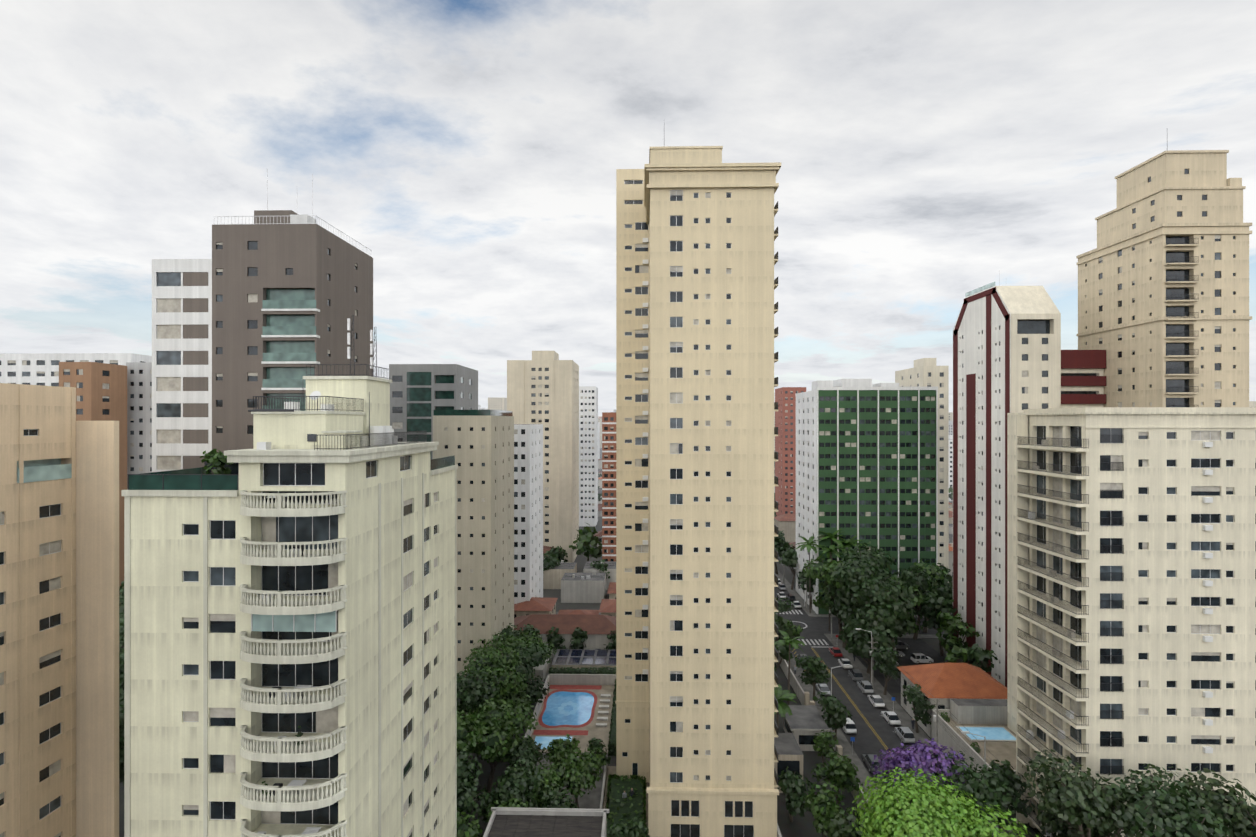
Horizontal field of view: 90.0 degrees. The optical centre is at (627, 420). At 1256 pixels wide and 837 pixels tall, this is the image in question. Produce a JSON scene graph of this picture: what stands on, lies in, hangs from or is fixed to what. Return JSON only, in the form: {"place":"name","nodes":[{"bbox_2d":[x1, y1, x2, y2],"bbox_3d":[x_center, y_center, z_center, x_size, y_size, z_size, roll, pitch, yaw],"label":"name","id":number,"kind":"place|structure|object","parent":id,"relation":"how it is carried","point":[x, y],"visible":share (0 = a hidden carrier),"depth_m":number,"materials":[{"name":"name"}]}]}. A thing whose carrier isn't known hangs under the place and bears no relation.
{"place":"outdoors","nodes":[
{"label":"outdoors","id":0,"kind":"place"},
{"bbox_2d":[152,168,372,471],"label":"building","id":1,"kind":"structure","parent":0,"point":[292,291],"depth_m":71.80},
{"bbox_2d":[119,448,1043,836],"bbox_3d":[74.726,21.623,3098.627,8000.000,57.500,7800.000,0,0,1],"label":"ground","id":2,"kind":"structure","parent":0,"point":[797,826],"depth_m":90.78,"materials":[{"name":"grey concrete"}]},
{"bbox_2d":[0,383,118,836],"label":"tan building","id":3,"kind":"structure","parent":2,"relation":"on","point":[59,620],"depth_m":51.42,"materials":[{"name":"beige paint"}]},
{"bbox_2d":[0,353,151,385],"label":"white building","id":4,"kind":"structure","parent":2,"relation":"on","point":[42,369],"depth_m":168.52,"materials":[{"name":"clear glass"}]},
{"bbox_2d":[59,362,126,595],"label":"brown building","id":5,"kind":"structure","parent":2,"relation":"on","point":[101,391],"depth_m":146.67,"materials":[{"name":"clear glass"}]},
{"bbox_2d":[126,362,151,489],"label":"grey building","id":6,"kind":"structure","parent":2,"relation":"on","point":[139,417],"depth_m":154.56,"materials":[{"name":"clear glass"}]},
{"bbox_2d":[121,315,457,836],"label":"cream building balconies","id":7,"kind":"structure","parent":2,"relation":"on","point":[251,644],"depth_m":40.39,"materials":[{"name":"beige paint"}]},
{"bbox_2d":[389,364,477,463],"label":"office building","id":8,"kind":"structure","parent":2,"relation":"on","point":[420,394],"depth_m":120.66,"materials":[{"name":"silver concrete"}]},
{"bbox_2d":[433,410,513,718],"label":"beige building","id":9,"kind":"structure","parent":2,"relation":"on","point":[479,444],"depth_m":106.27,"materials":[{"name":"beige paint"}]},
{"bbox_2d":[514,424,542,603],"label":"white building","id":10,"kind":"structure","parent":2,"relation":"on","point":[528,511],"depth_m":150.32,"materials":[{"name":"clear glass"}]},
{"bbox_2d":[507,351,578,561],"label":"beige building","id":11,"kind":"structure","parent":2,"relation":"on","point":[543,387],"depth_m":220.24,"materials":[{"name":"clear concrete"}]},
{"bbox_2d":[483,807,608,836],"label":"building roof","id":12,"kind":"structure","parent":2,"relation":"on","point":[538,822],"depth_m":66.19,"materials":[{"name":"grey concrete"}]},
{"bbox_2d":[514,560,615,688],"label":"low-rise building","id":13,"kind":"structure","parent":2,"relation":"on","point":[589,584],"depth_m":138.39,"materials":[{"name":"grey tile"}]},
{"bbox_2d":[524,674,615,754],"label":"swimming pool deck","id":14,"kind":"structure","parent":2,"relation":"on","point":[579,706],"depth_m":108.60,"materials":[{"name":"blue tile"}]},
{"bbox_2d":[579,386,597,525],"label":"apartment building","id":15,"kind":"structure","parent":2,"relation":"on","point":[588,454],"depth_m":300.13,"materials":[{"name":"clear concrete"}]},
{"bbox_2d":[602,412,615,560],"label":"brick building","id":16,"kind":"structure","parent":2,"relation":"on","point":[608,486],"depth_m":199.74,"materials":[{"name":"red brick"}]},
{"bbox_2d":[529,755,781,836],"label":"lawn","id":17,"kind":"structure","parent":2,"relation":"on","point":[595,798],"depth_m":84.67,"materials":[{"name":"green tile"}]},
{"bbox_2d":[119,409,1255,836],"bbox_3d":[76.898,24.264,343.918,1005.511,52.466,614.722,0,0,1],"label":"trees","id":18,"kind":"object","parent":2,"relation":"on","point":[925,797],"depth_m":78.32,"materials":[{"name":"green plant"}]},
{"bbox_2d":[615,146,780,836],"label":"beige tower","id":19,"kind":"structure","parent":2,"relation":"on","point":[696,702],"depth_m":74.34,"materials":[{"name":"beige paint"}]},
{"bbox_2d":[543,458,952,575],"bbox_3d":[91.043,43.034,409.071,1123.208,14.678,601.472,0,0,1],"label":"buildings","id":20,"kind":"structure","parent":2,"relation":"on","point":[786,523],"depth_m":260.49,"materials":[{"name":"paint"}]},
{"bbox_2d":[598,422,952,500],"bbox_3d":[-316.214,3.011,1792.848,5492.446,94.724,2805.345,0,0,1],"label":"skyline towers","id":21,"kind":"structure","parent":2,"relation":"on","point":[951,460],"depth_m":394.70,"materials":[{"name":"white concrete"}]},
{"bbox_2d":[614,409,952,434],"bbox_3d":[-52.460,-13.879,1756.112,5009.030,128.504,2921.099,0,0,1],"label":"skyline towers","id":22,"kind":"structure","parent":2,"relation":"on","point":[950,427],"depth_m":677.61,"materials":[{"name":"beige concrete"}]},
{"bbox_2d":[556,566,1016,836],"bbox_3d":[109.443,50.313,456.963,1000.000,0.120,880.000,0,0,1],"label":"street pavements","id":23,"kind":"structure","parent":2,"relation":"on","point":[875,734],"depth_m":120.05,"materials":[{"name":"grey asphalt"}]},
{"bbox_2d":[777,592,785,597],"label":"moving car","id":24,"kind":"object","parent":23,"relation":"on","point":[780,594],"visible":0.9,"depth_m":178.22,"materials":[{"name":"white metal"}]},
{"bbox_2d":[778,584,785,589],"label":"parked car","id":25,"kind":"object","parent":23,"relation":"on","point":[781,587],"visible":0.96,"depth_m":187.09,"materials":[{"name":"silver metal"}]},
{"bbox_2d":[786,594,795,600],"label":"parked car","id":26,"kind":"object","parent":23,"relation":"on","point":[790,597],"visible":0.83,"depth_m":174.71,"materials":[{"name":"black metal"}]},
{"bbox_2d":[781,554,806,610],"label":"utility poles","id":27,"kind":"object","parent":23,"relation":"on","point":[805,586],"visible":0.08,"depth_m":166.34,"materials":[{"name":"concrete"}]},
{"bbox_2d":[791,601,800,607],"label":"parked car","id":28,"kind":"object","parent":23,"relation":"on","point":[796,604],"visible":0.79,"depth_m":169.01,"materials":[{"name":"white metal"}]},
{"bbox_2d":[797,654,806,659],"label":"parked car","id":29,"kind":"object","parent":23,"relation":"on","point":[800,655],"visible":0.35,"depth_m":131.63,"materials":[{"name":"black metal"}]},
{"bbox_2d":[816,684,830,694],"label":"parked car","id":30,"kind":"object","parent":23,"relation":"on","point":[822,688],"visible":0.9,"depth_m":115.58,"materials":[{"name":"silver metal"}]},
{"bbox_2d":[829,647,842,656],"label":"parked car","id":31,"kind":"object","parent":23,"relation":"on","point":[835,651],"visible":1,"depth_m":134.18,"materials":[{"name":"red metal"}]},
{"bbox_2d":[831,664,849,695],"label":"lamp post","id":32,"kind":"object","parent":23,"relation":"on","point":[831,675],"visible":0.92,"depth_m":102.68,"materials":[{"name":"silver metal"}]},
{"bbox_2d":[838,659,852,668],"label":"parked car","id":33,"kind":"object","parent":23,"relation":"on","point":[841,662],"visible":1,"depth_m":128.02,"materials":[{"name":"white metal"}]},
{"bbox_2d":[843,718,856,732],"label":"parked car","id":34,"kind":"object","parent":23,"relation":"on","point":[849,727],"visible":0.67,"depth_m":100.86,"materials":[{"name":"white metal"}]},
{"bbox_2d":[848,669,862,680],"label":"parked car","id":35,"kind":"object","parent":23,"relation":"on","point":[855,674],"visible":0.96,"depth_m":121.47,"materials":[{"name":"grey metal"}]},
{"bbox_2d":[856,628,871,682],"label":"lamp post","id":36,"kind":"object","parent":23,"relation":"on","point":[871,648],"visible":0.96,"depth_m":120.35,"materials":[{"name":"silver metal"}]},
{"bbox_2d":[857,681,872,692],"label":"parked car","id":37,"kind":"object","parent":23,"relation":"on","point":[865,686],"visible":1,"depth_m":116.05,"materials":[{"name":"silver metal"}]},
{"bbox_2d":[862,754,880,772],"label":"parked car","id":38,"kind":"object","parent":23,"relation":"on","point":[868,759],"visible":0.6,"depth_m":90.52,"materials":[{"name":"grey metal"}]},
{"bbox_2d":[868,695,884,706],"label":"parked car","id":39,"kind":"object","parent":23,"relation":"on","point":[876,700],"visible":1,"depth_m":110.72,"materials":[{"name":"white metal"}]},
{"bbox_2d":[881,711,900,724],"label":"parked car","id":40,"kind":"object","parent":23,"relation":"on","point":[891,718],"visible":1,"depth_m":104.35,"materials":[{"name":"white metal"}]},
{"bbox_2d":[887,649,904,656],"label":"car","id":41,"kind":"object","parent":23,"relation":"on","point":[901,653],"visible":0.4,"depth_m":133.88,"materials":[{"name":"silver metal"}]},
{"bbox_2d":[894,640,909,649],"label":"car","id":42,"kind":"object","parent":23,"relation":"on","point":[900,645],"visible":0.58,"depth_m":138.29,"materials":[{"name":"grey metal"}]},
{"bbox_2d":[895,727,914,742],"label":"parked car","id":43,"kind":"object","parent":23,"relation":"on","point":[905,734],"visible":1,"depth_m":98.22,"materials":[{"name":"silver metal"}]},
{"bbox_2d":[910,653,933,663],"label":"car","id":44,"kind":"object","parent":23,"relation":"on","point":[917,658],"visible":1,"depth_m":130.28,"materials":[{"name":"white metal"}]},
{"bbox_2d":[829,609,1052,836],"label":"utility poles","id":45,"kind":"object","parent":23,"relation":"on","point":[935,718],"visible":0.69,"depth_m":92.36,"materials":[{"name":"concrete"}]},
{"bbox_2d":[961,731,985,763],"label":"lamp post","id":46,"kind":"object","parent":23,"relation":"on","point":[965,732],"visible":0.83,"depth_m":80.41,"materials":[{"name":"silver metal"}]},
{"bbox_2d":[775,387,805,515],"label":"red brown building","id":47,"kind":"structure","parent":2,"relation":"on","point":[785,449],"depth_m":297.79,"materials":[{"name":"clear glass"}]},
{"bbox_2d":[774,651,872,809],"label":"gatehouse walls","id":48,"kind":"structure","parent":2,"relation":"on","point":[804,723],"depth_m":95.86,"materials":[{"name":"grey concrete"}]},
{"bbox_2d":[796,379,937,614],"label":"apartment building","id":49,"kind":"structure","parent":2,"relation":"on","point":[866,462],"depth_m":163.06,"materials":[{"name":"clear concrete"}]},
{"bbox_2d":[485,398,1255,450],"bbox_3d":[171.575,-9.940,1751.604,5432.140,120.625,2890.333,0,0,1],"label":"skyline towers","id":50,"kind":"structure","parent":2,"relation":"on","point":[497,403],"depth_m":867.39,"materials":[{"name":"beige concrete"}]},
{"bbox_2d":[895,358,948,582],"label":"cream building","id":51,"kind":"structure","parent":2,"relation":"on","point":[925,372],"depth_m":177.41,"materials":[{"name":"beige concrete"}]},
{"bbox_2d":[949,412,952,419],"bbox_3d":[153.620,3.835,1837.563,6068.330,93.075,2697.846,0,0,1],"label":"skyline towers","id":52,"kind":"structure","parent":2,"relation":"on","point":[950,415],"depth_m":743.64,"materials":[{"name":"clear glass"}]},
{"bbox_2d":[897,663,1006,737],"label":"house","id":53,"kind":"structure","parent":2,"relation":"on","point":[944,683],"depth_m":102.35,"materials":[{"name":"tile"}]},
{"bbox_2d":[931,699,1015,808],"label":"pool terrace","id":54,"kind":"structure","parent":2,"relation":"on","point":[987,718],"depth_m":94.45,"materials":[{"name":"beige concrete"}]},
{"bbox_2d":[953,270,1105,686],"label":"tower maroon stripes","id":55,"kind":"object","parent":2,"relation":"on","point":[1010,355],"visible":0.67,"depth_m":120.12,"materials":[{"name":"white paint"}]},
{"bbox_2d":[1007,407,1255,836],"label":"cream building","id":56,"kind":"structure","parent":2,"relation":"on","point":[1131,587],"depth_m":68.19,"materials":[{"name":"beige paint"}]},
{"bbox_2d":[1076,150,1251,406],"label":"apartment building","id":57,"kind":"structure","parent":2,"relation":"on","point":[1164,317],"depth_m":103.23,"materials":[{"name":"clear concrete"}]},
{"bbox_2d":[0,0,1255,415],"label":"sky","id":58,"kind":"structure","parent":0,"point":[926,150],"materials":[{"name":"white"}]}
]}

